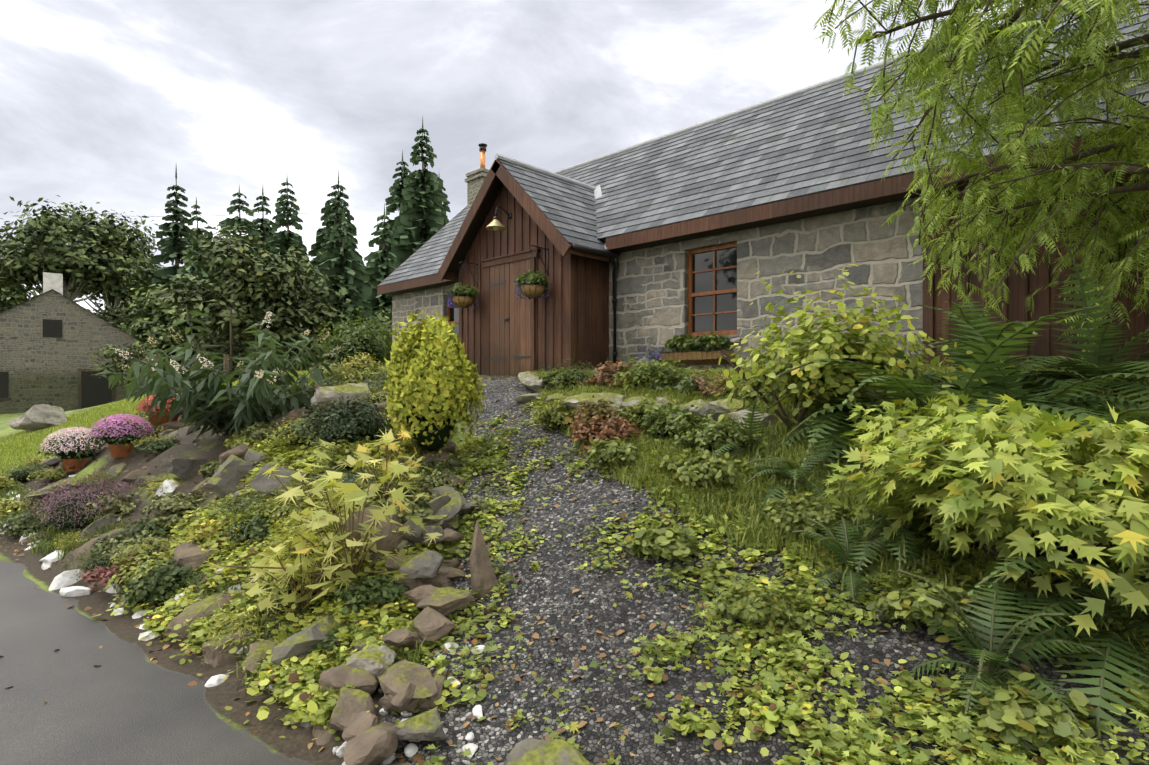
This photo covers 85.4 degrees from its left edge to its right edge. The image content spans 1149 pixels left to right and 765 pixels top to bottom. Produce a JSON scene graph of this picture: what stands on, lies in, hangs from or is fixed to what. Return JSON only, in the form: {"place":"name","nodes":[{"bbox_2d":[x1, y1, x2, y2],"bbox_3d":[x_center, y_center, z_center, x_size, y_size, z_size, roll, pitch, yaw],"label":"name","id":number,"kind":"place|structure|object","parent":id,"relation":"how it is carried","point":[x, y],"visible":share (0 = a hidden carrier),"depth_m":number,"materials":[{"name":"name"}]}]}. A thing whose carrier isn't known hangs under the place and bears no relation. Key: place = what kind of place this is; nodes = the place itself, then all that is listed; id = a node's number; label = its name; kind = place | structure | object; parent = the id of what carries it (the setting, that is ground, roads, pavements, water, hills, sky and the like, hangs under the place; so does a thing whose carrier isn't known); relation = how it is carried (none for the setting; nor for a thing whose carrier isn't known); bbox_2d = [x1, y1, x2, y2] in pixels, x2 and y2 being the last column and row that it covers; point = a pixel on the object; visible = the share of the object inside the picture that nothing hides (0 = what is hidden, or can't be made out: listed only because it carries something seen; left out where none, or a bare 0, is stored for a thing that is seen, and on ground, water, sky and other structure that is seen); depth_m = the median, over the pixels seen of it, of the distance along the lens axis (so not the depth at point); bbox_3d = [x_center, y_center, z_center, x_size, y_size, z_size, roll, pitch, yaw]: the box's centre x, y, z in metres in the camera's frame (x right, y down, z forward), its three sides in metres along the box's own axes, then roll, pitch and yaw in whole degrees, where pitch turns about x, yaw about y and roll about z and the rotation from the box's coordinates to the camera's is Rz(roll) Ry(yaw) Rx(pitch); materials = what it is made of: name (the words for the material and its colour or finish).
{"place":"outdoors","nodes":[
{"label":"outdoors","id":0,"kind":"place"},
{"bbox_2d":[0,477,427,729],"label":"roadside grass","id":1,"kind":"structure","parent":0,"point":[63,531],"depth_m":3.95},
{"bbox_2d":[0,0,1050,312],"label":"sky","id":2,"kind":"structure","parent":0,"point":[102,101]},
{"bbox_2d":[0,372,1148,764],"bbox_3d":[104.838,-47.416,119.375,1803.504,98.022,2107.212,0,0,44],"label":"terrain","id":3,"kind":"structure","parent":0,"point":[126,702],"depth_m":3.06,"materials":[{"name":"gravel"}]},
{"bbox_2d":[0,266,40,311],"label":"broadleaf tree","id":4,"kind":"object","parent":3,"relation":"on","point":[7,301],"visible":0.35,"depth_m":37.93,"materials":[{"name":"green plant"}]},
{"bbox_2d":[0,504,55,542],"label":"rockery plant","id":5,"kind":"object","parent":3,"relation":"on","point":[21,521],"visible":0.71,"depth_m":6.10,"materials":[{"name":"green plant"}]},
{"bbox_2d":[7,404,67,430],"bbox_3d":[-10.786,0.731,12.504,0.767,0.613,0.885,0,0,44],"label":"boulder","id":6,"kind":"object","parent":3,"relation":"on","point":[39,416],"visible":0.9,"depth_m":12.32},
{"bbox_2d":[37,427,108,471],"bbox_3d":[-6.356,0.841,7.932,0.721,0.557,0.721,0,0,44],"label":"potted mum","id":7,"kind":"object","parent":3,"relation":"on","point":[78,450],"visible":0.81,"depth_m":7.79,"materials":[{"name":"white plant"}]},
{"bbox_2d":[0,195,158,302],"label":"broadleaf tree","id":8,"kind":"object","parent":3,"relation":"on","point":[83,261],"visible":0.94,"depth_m":39.97,"materials":[{"name":"green plant"}]},
{"bbox_2d":[0,290,162,413],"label":"outbuilding stone walls","id":9,"kind":"structure","parent":3,"relation":"on","point":[37,366],"depth_m":24.80,"materials":[{"name":"stone"}]},
{"bbox_2d":[0,319,111,408],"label":"window","id":10,"kind":"structure","parent":9,"relation":"in","point":[96,390],"depth_m":25.46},
{"bbox_2d":[20,468,145,531],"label":"heather clump","id":11,"kind":"object","parent":3,"relation":"on","point":[76,499],"visible":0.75,"depth_m":5.91,"materials":[{"name":"purple plant"}]},
{"bbox_2d":[77,247,163,314],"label":"broadleaf tree","id":12,"kind":"object","parent":3,"relation":"on","point":[146,275],"visible":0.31,"depth_m":52.62,"materials":[{"name":"green plant"}]},
{"bbox_2d":[88,414,154,457],"bbox_3d":[-5.502,0.640,7.580,0.677,0.526,0.662,0,0,44],"label":"potted chrysanthemum","id":13,"kind":"object","parent":3,"relation":"on","point":[119,433],"visible":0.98,"depth_m":7.46,"materials":[{"name":"pink plant"}]},
{"bbox_2d":[89,333,165,385],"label":"shrub","id":14,"kind":"object","parent":3,"relation":"on","point":[110,352],"visible":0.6,"depth_m":24.05,"materials":[{"name":"green plant"}]},
{"bbox_2d":[95,529,172,562],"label":"rockery plant","id":15,"kind":"object","parent":3,"relation":"on","point":[118,543],"visible":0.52,"depth_m":4.93,"materials":[{"name":"green plant"}]},
{"bbox_2d":[103,549,174,590],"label":"rockery plant","id":16,"kind":"object","parent":3,"relation":"on","point":[130,573],"visible":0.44,"depth_m":4.50,"materials":[{"name":"green plant"}]},
{"bbox_2d":[116,555,208,609],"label":"rockery plant","id":17,"kind":"object","parent":3,"relation":"on","point":[161,583],"visible":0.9,"depth_m":4.23,"materials":[{"name":"green plant"}]},
{"bbox_2d":[107,281,235,376],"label":"shrub","id":18,"kind":"object","parent":3,"relation":"on","point":[155,323],"visible":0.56,"depth_m":29.13,"materials":[{"name":"green plant"}]},
{"bbox_2d":[141,491,207,514],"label":"rockery plant","id":19,"kind":"object","parent":3,"relation":"on","point":[176,502],"visible":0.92,"depth_m":5.57,"materials":[{"name":"green plant"}]},
{"bbox_2d":[151,166,199,377],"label":"spruce tree","id":20,"kind":"object","parent":3,"relation":"on","point":[174,244],"visible":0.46,"depth_m":40.12,"materials":[{"name":"green plant"}]},
{"bbox_2d":[0,365,387,475],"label":"lawn grass","id":21,"kind":"structure","parent":3,"relation":"on","point":[31,439],"depth_m":11.55,"materials":[{"name":"green plant"}]},
{"bbox_2d":[95,305,346,444],"bbox_3d":[-3.871,-0.009,7.163,2.438,1.615,2.695,0,0,10],"label":"buddleia","id":22,"kind":"object","parent":3,"relation":"on","point":[257,390],"depth_m":6.69,"materials":[{"name":"plant"}]},
{"bbox_2d":[1,367,473,764],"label":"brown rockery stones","id":23,"kind":"object","parent":3,"relation":"on","point":[406,685],"visible":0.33,"depth_m":3.32,"materials":[{"name":"stone"}]},
{"bbox_2d":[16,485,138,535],"bbox_3d":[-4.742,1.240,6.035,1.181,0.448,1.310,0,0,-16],"label":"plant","id":24,"kind":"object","parent":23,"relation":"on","point":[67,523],"visible":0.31,"depth_m":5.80,"materials":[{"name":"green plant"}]},
{"bbox_2d":[202,607,275,653],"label":"rockery plant","id":25,"kind":"object","parent":23,"relation":"on","point":[237,623],"visible":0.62,"depth_m":3.56,"materials":[{"name":"green plant"}]},
{"bbox_2d":[249,463,305,495],"bbox_3d":[-2.466,0.814,5.169,0.408,0.278,0.240,0,0,-5],"label":"rock","id":26,"kind":"object","parent":23,"relation":"on","point":[260,482],"visible":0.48,"depth_m":5.11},
{"bbox_2d":[250,549,340,611],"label":"rockery plant","id":27,"kind":"object","parent":23,"relation":"on","point":[274,589],"visible":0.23,"depth_m":3.71,"materials":[{"name":"green plant"}]},
{"bbox_2d":[202,458,442,594],"bbox_3d":[-1.466,0.840,3.821,1.193,0.707,1.387,0,0,44],"label":"maple foliage","id":28,"kind":"object","parent":23,"relation":"on","point":[358,496],"visible":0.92,"depth_m":3.75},
{"bbox_2d":[219,463,417,582],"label":"plant stems","id":29,"kind":"object","parent":28,"relation":"attached to","point":[356,568],"visible":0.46,"depth_m":3.81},
{"bbox_2d":[257,505,399,570],"bbox_3d":[-1.669,1.046,4.128,1.136,0.425,0.848,0,0,44],"label":"golden mat","id":30,"kind":"object","parent":23,"relation":"on","point":[320,544],"visible":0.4,"depth_m":3.96,"materials":[{"name":"yellow plant"}]},
{"bbox_2d":[346,645,395,679],"bbox_3d":[-0.996,1.383,3.053,0.242,0.178,0.220,0,0,7],"label":"mossy rock","id":31,"kind":"object","parent":23,"relation":"on","point":[376,661],"visible":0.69,"depth_m":2.98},
{"bbox_2d":[354,488,438,521],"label":"rockery plant","id":32,"kind":"object","parent":23,"relation":"on","point":[420,508],"visible":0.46,"depth_m":4.39,"materials":[{"name":"green plant"}]},
{"bbox_2d":[0,475,484,764],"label":"white stones","id":33,"kind":"object","parent":3,"relation":"on","point":[62,580],"visible":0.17,"depth_m":4.14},
{"bbox_2d":[393,706,446,740],"bbox_3d":[-0.656,1.454,2.593,0.236,0.140,0.184,0,0,-22],"label":"dark rock","id":34,"kind":"object","parent":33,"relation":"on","point":[426,726],"visible":0.9,"depth_m":2.54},
{"bbox_2d":[204,186,287,365],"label":"spruce tree","id":35,"kind":"object","parent":3,"relation":"on","point":[230,222],"visible":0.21,"depth_m":48.26,"materials":[{"name":"green plant"}]},
{"bbox_2d":[33,379,460,727],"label":"rocks","id":36,"kind":"object","parent":3,"relation":"on","point":[232,471],"visible":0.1,"depth_m":5.54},
{"bbox_2d":[217,509,280,547],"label":"rockery plant","id":37,"kind":"object","parent":3,"relation":"on","point":[253,530],"visible":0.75,"depth_m":4.58,"materials":[{"name":"green plant"}]},
{"bbox_2d":[152,223,359,369],"bbox_3d":[-14.069,-2.733,27.713,8.811,8.196,7.815,0,0,44],"label":"broadleaf tree","id":38,"kind":"object","parent":3,"relation":"on","point":[258,291],"visible":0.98,"depth_m":25.96,"materials":[{"name":"green plant"}]},
{"bbox_2d":[249,492,322,524],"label":"rockery plant","id":39,"kind":"object","parent":3,"relation":"on","point":[280,508],"visible":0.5,"depth_m":4.70,"materials":[{"name":"green plant"}]},
{"bbox_2d":[265,176,308,297],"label":"spruce tree","id":40,"kind":"object","parent":3,"relation":"on","point":[285,239],"visible":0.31,"depth_m":50.33,"materials":[{"name":"green plant"}]},
{"bbox_2d":[92,411,482,740],"bbox_3d":[-1.899,0.891,4.772,4.278,1.348,2.731,0,0,44],"label":"ground cover","id":41,"kind":"object","parent":3,"relation":"on","point":[293,677],"visible":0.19,"depth_m":3.78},
{"bbox_2d":[242,532,351,615],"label":"pale cut leaf plant","id":42,"kind":"object","parent":3,"relation":"on","point":[293,569],"visible":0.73,"depth_m":3.60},
{"bbox_2d":[302,169,365,293],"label":"spruce tree","id":43,"kind":"object","parent":3,"relation":"on","point":[316,246],"visible":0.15,"depth_m":45.90,"materials":[{"name":"green plant"}]},
{"bbox_2d":[310,383,371,413],"bbox_3d":[-2.528,0.219,6.817,0.683,0.438,0.533,0,0,-22],"label":"boulder","id":44,"kind":"object","parent":3,"relation":"on","point":[323,395],"visible":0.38,"depth_m":6.64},
{"bbox_2d":[292,203,391,370],"bbox_3d":[-11.600,-3.553,30.232,4.955,10.731,5.130,0,0,7],"label":"fir tree","id":45,"kind":"object","parent":3,"relation":"on","point":[343,264],"visible":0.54,"depth_m":30.10,"materials":[{"name":"green plant"}]},
{"bbox_2d":[296,395,397,450],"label":"dark shrub","id":46,"kind":"object","parent":3,"relation":"on","point":[350,422],"visible":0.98,"depth_m":5.41,"materials":[{"name":"green plant"}]},
{"bbox_2d":[312,308,395,366],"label":"shrub","id":47,"kind":"object","parent":3,"relation":"on","point":[355,340],"visible":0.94,"depth_m":11.27,"materials":[{"name":"green plant"}]},
{"bbox_2d":[308,426,431,507],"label":"pale cut leaf plant","id":48,"kind":"object","parent":3,"relation":"on","point":[362,456],"visible":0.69,"depth_m":4.55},
{"bbox_2d":[332,570,410,612],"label":"rockery plant","id":49,"kind":"object","parent":3,"relation":"on","point":[385,588],"visible":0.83,"depth_m":3.60,"materials":[{"name":"green plant"}]},
{"bbox_2d":[362,203,397,316],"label":"spruce tree","id":50,"kind":"object","parent":3,"relation":"on","point":[380,265],"visible":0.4,"depth_m":40.23,"materials":[{"name":"green plant"}]},
{"bbox_2d":[368,150,410,261],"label":"spruce tree","id":51,"kind":"object","parent":3,"relation":"on","point":[394,200],"visible":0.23,"depth_m":56.19,"materials":[{"name":"green plant"}]},
{"bbox_2d":[351,486,479,663],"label":"rocks","id":52,"kind":"object","parent":3,"relation":"on","point":[448,504],"visible":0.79,"depth_m":4.11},
{"bbox_2d":[390,118,447,268],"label":"spruce tree","id":53,"kind":"object","parent":3,"relation":"on","point":[421,219],"visible":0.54,"depth_m":44.80,"materials":[{"name":"green plant"}]},
{"bbox_2d":[382,309,486,466],"bbox_3d":[-1.274,0.062,5.448,0.882,1.408,0.911,0,0,44],"label":"shrub","id":54,"kind":"object","parent":3,"relation":"on","point":[430,384],"visible":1,"depth_m":5.23,"materials":[{"name":"yellow plant"}]},
{"bbox_2d":[470,520,498,598],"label":"upright slab","id":55,"kind":"structure","parent":3,"relation":"on","point":[483,574],"depth_m":3.65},
{"bbox_2d":[461,185,565,374],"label":"porch wall","id":56,"kind":"structure","parent":3,"relation":"on","point":[522,231],"depth_m":10.43,"materials":[{"name":"wood"}]},
{"bbox_2d":[481,248,540,374],"bbox_3d":[-1.098,-1.140,10.496,1.460,2.030,0.090,0,0,44],"label":"door frame","id":57,"kind":"object","parent":56,"relation":"in","point":[507,258],"visible":0.77,"depth_m":10.36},
{"bbox_2d":[490,258,529,374],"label":"porch door planks","id":58,"kind":"object","parent":57,"relation":"in","point":[509,339],"visible":0.9,"depth_m":10.51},
{"bbox_2d":[514,245,549,299],"bbox_3d":[-0.650,-1.726,9.662,0.563,0.838,0.647,0,0,-10],"label":"hanging basket","id":59,"kind":"object","parent":56,"relation":"attached to","point":[531,284],"visible":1,"depth_m":9.59,"materials":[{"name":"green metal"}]},
{"bbox_2d":[448,162,619,272],"bbox_3d":[-0.874,-2.875,10.772,3.320,1.660,1.200,0,0,44],"label":"porch roof underside","id":60,"kind":"object","parent":56,"relation":"on","point":[482,213],"visible":0.1,"depth_m":11.12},
{"bbox_2d":[498,159,619,253],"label":"porch roof slates","id":61,"kind":"object","parent":60,"relation":"on","point":[568,209],"visible":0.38,"depth_m":10.30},
{"bbox_2d":[459,253,574,369],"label":"porch corner posts","id":62,"kind":"object","parent":3,"relation":"on","point":[570,304],"visible":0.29,"depth_m":9.58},
{"bbox_2d":[505,737,592,764],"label":"rock slab","id":63,"kind":"object","parent":3,"relation":"on","point":[530,751],"visible":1,"depth_m":2.25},
{"bbox_2d":[0,378,1148,764],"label":"fallen leaf litter","id":64,"kind":"object","parent":3,"relation":"on","point":[626,732],"visible":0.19,"depth_m":3.06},
{"bbox_2d":[575,255,608,371],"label":"porch side wall","id":65,"kind":"structure","parent":3,"relation":"on","point":[591,310],"depth_m":9.94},
{"bbox_2d":[567,409,644,454],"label":"low shrub","id":66,"kind":"object","parent":3,"relation":"on","point":[599,430],"visible":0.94,"depth_m":5.02,"materials":[{"name":"red plant"}]},
{"bbox_2d":[586,436,647,467],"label":"bank weeds","id":67,"kind":"object","parent":3,"relation":"on","point":[614,451],"visible":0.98,"depth_m":4.67,"materials":[{"name":"green plant"}]},
{"bbox_2d":[514,393,777,428],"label":"bank edging stones","id":68,"kind":"object","parent":3,"relation":"on","point":[553,397],"visible":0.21,"depth_m":5.33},
{"bbox_2d":[601,356,707,387],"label":"shrub","id":69,"kind":"object","parent":3,"relation":"on","point":[670,371],"visible":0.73,"depth_m":6.21,"materials":[{"name":"green plant"}]},
{"bbox_2d":[392,197,922,371],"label":"stone wall","id":70,"kind":"structure","parent":3,"relation":"on","point":[816,253],"depth_m":8.21,"materials":[{"name":"stone"}]},
{"bbox_2d":[631,331,733,365],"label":"window box","id":71,"kind":"object","parent":70,"relation":"attached to","point":[710,354],"depth_m":8.94,"materials":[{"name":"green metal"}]},
{"bbox_2d":[688,242,736,336],"bbox_3d":[2.006,-1.298,8.977,0.880,1.335,0.140,0,0,44],"label":"window frame","id":72,"kind":"object","parent":70,"relation":"attached to","point":[714,293],"visible":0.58,"depth_m":9.04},
{"bbox_2d":[693,247,736,331],"bbox_3d":[2.033,-1.315,9.006,0.750,1.190,0.001,0,0,44],"label":"window glass","id":73,"kind":"object","parent":72,"relation":"in","point":[725,278],"visible":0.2,"depth_m":8.99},
{"bbox_2d":[376,124,1142,294],"bbox_3d":[3.455,-3.480,10.912,17.250,2.770,5.560,0,0,44],"label":"fascia board","id":74,"kind":"object","parent":70,"relation":"on","point":[865,203],"visible":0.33,"depth_m":8.10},
{"bbox_2d":[437,159,608,280],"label":"porch bargeboards","id":75,"kind":"object","parent":74,"relation":"attached to","point":[561,244],"visible":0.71,"depth_m":10.12,"materials":[{"name":"brown wood"}]},
{"bbox_2d":[378,0,1148,285],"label":"roof slates","id":76,"kind":"object","parent":74,"relation":"on","point":[816,140],"visible":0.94,"depth_m":9.33,"materials":[{"name":"stone"}]},
{"bbox_2d":[553,1,1069,173],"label":"roof ridge","id":77,"kind":"structure","parent":76,"relation":"on","point":[794,93],"depth_m":11.20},
{"bbox_2d":[625,521,699,560],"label":"bank weeds","id":78,"kind":"object","parent":3,"relation":"on","point":[656,541],"visible":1,"depth_m":3.51,"materials":[{"name":"green plant"}]},
{"bbox_2d":[632,404,706,442],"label":"shrub","id":79,"kind":"object","parent":3,"relation":"on","point":[667,426],"visible":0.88,"depth_m":4.91,"materials":[{"name":"green plant"}]},
{"bbox_2d":[652,448,749,490],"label":"bank weeds","id":80,"kind":"object","parent":3,"relation":"on","point":[702,470],"visible":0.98,"depth_m":4.06,"materials":[{"name":"green plant"}]},
{"bbox_2d":[285,390,1148,764],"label":"ground cover leaves","id":81,"kind":"object","parent":3,"relation":"on","point":[775,714],"visible":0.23,"depth_m":2.57,"materials":[{"name":"green plant"}]},
{"bbox_2d":[660,413,775,454],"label":"low shrub","id":82,"kind":"object","parent":3,"relation":"on","point":[710,434],"visible":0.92,"depth_m":4.46,"materials":[{"name":"green plant"}]},
{"bbox_2d":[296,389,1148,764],"bbox_3d":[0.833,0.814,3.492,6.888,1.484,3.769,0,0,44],"label":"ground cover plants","id":83,"kind":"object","parent":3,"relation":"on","point":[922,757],"visible":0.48,"depth_m":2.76,"materials":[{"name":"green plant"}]},
{"bbox_2d":[712,394,779,463],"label":"bank fern","id":84,"kind":"object","parent":3,"relation":"on","point":[751,422],"visible":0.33,"depth_m":4.37,"materials":[{"name":"green plant"}]},
{"bbox_2d":[710,577,819,639],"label":"bank weeds","id":85,"kind":"object","parent":3,"relation":"on","point":[747,605],"visible":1,"depth_m":2.85,"materials":[{"name":"green plant"}]},
{"bbox_2d":[743,446,840,516],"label":"bank fern","id":86,"kind":"object","parent":3,"relation":"on","point":[797,474],"visible":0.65,"depth_m":3.86,"materials":[{"name":"green plant"}]},
{"bbox_2d":[750,486,857,545],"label":"bank weeds","id":87,"kind":"object","parent":3,"relation":"on","point":[788,514],"visible":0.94,"depth_m":3.39,"materials":[{"name":"green plant"}]},
{"bbox_2d":[739,388,906,478],"bbox_3d":[2.028,0.443,4.347,1.605,0.827,1.526,0,0,44],"label":"fern","id":88,"kind":"object","parent":3,"relation":"on","point":[845,425],"visible":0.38,"depth_m":4.20,"materials":[{"name":"green plant"}]},
{"bbox_2d":[532,362,1148,678],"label":"verge grass","id":89,"kind":"structure","parent":3,"relation":"on","point":[758,486],"depth_m":3.94,"materials":[{"name":"green plant"}]},
{"bbox_2d":[793,516,920,607],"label":"bank fern","id":90,"kind":"object","parent":3,"relation":"on","point":[842,552],"visible":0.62,"depth_m":3.06,"materials":[{"name":"green plant"}]},
{"bbox_2d":[710,264,1003,440],"bbox_3d":[1.946,-0.017,4.402,1.830,1.668,1.356,0,0,44],"label":"bright green shrub","id":91,"kind":"object","parent":3,"relation":"on","point":[812,343],"depth_m":4.26,"materials":[{"name":"plant"}]},
{"bbox_2d":[832,508,978,583],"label":"fern","id":92,"kind":"object","parent":3,"relation":"on","point":[903,530],"visible":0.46,"depth_m":3.03,"materials":[{"name":"green plant"}]},
{"bbox_2d":[765,305,1113,470],"bbox_3d":[2.388,0.338,3.885,1.772,1.469,1.972,0,0,44],"label":"fern","id":93,"kind":"object","parent":3,"relation":"on","point":[902,386],"visible":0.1,"depth_m":3.77,"materials":[{"name":"green plant"}]},
{"bbox_2d":[866,571,1016,649],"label":"bank weeds","id":94,"kind":"object","parent":3,"relation":"on","point":[911,598],"visible":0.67,"depth_m":2.61,"materials":[{"name":"green plant"}]},
{"bbox_2d":[839,385,1093,481],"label":"maple shrub leaves","id":95,"kind":"object","parent":3,"relation":"on","point":[888,423],"visible":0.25,"depth_m":3.44,"materials":[{"name":"green plant"}]},
{"bbox_2d":[813,0,1148,364],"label":"rowan tree","id":96,"kind":"object","parent":3,"relation":"on","point":[965,37],"depth_m":4.70,"materials":[{"name":"plant"}]},
{"bbox_2d":[820,394,1148,636],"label":"maple shrub","id":97,"kind":"object","parent":3,"relation":"on","point":[1043,482],"depth_m":2.49,"materials":[{"name":"plant"}]},
{"bbox_2d":[865,294,1120,411],"bbox_3d":[2.998,0.139,4.507,1.669,1.739,1.579,0,0,44],"label":"fern","id":98,"kind":"object","parent":3,"relation":"on","point":[977,324],"visible":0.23,"depth_m":4.34,"materials":[{"name":"green plant"}]},
{"bbox_2d":[889,569,1104,758],"bbox_3d":[1.585,1.042,2.350,0.663,0.631,0.711,0,0,-14],"label":"bank fern","id":99,"kind":"object","parent":3,"relation":"on","point":[989,655],"visible":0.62,"depth_m":2.36,"materials":[{"name":"green plant"}]},
{"bbox_2d":[941,670,1095,747],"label":"bank weeds","id":100,"kind":"object","parent":3,"relation":"on","point":[1014,714],"visible":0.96,"depth_m":2.08,"materials":[{"name":"green plant"}]},
{"bbox_2d":[907,304,1148,438],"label":"fern","id":101,"kind":"object","parent":3,"relation":"on","point":[1007,386],"visible":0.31,"depth_m":3.78,"materials":[{"name":"green plant"}]},
{"bbox_2d":[934,153,1148,367],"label":"wooden wall cladding","id":102,"kind":"structure","parent":3,"relation":"on","point":[1020,289],"depth_m":6.24,"materials":[{"name":"wood"}]},
{"bbox_2d":[923,194,933,367],"bbox_3d":[3.939,-0.995,6.919,0.100,2.260,0.090,0,0,44],"label":"corner trim board","id":103,"kind":"object","parent":102,"relation":"attached to","point":[928,319],"visible":0.29,"depth_m":6.88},
{"bbox_2d":[968,538,1148,733],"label":"fern","id":104,"kind":"object","parent":3,"relation":"on","point":[1059,604],"visible":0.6,"depth_m":2.31,"materials":[{"name":"green plant"}]},
{"bbox_2d":[1011,242,1148,419],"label":"fern","id":105,"kind":"object","parent":3,"relation":"on","point":[1097,360],"visible":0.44,"depth_m":4.19,"materials":[{"name":"green plant"}]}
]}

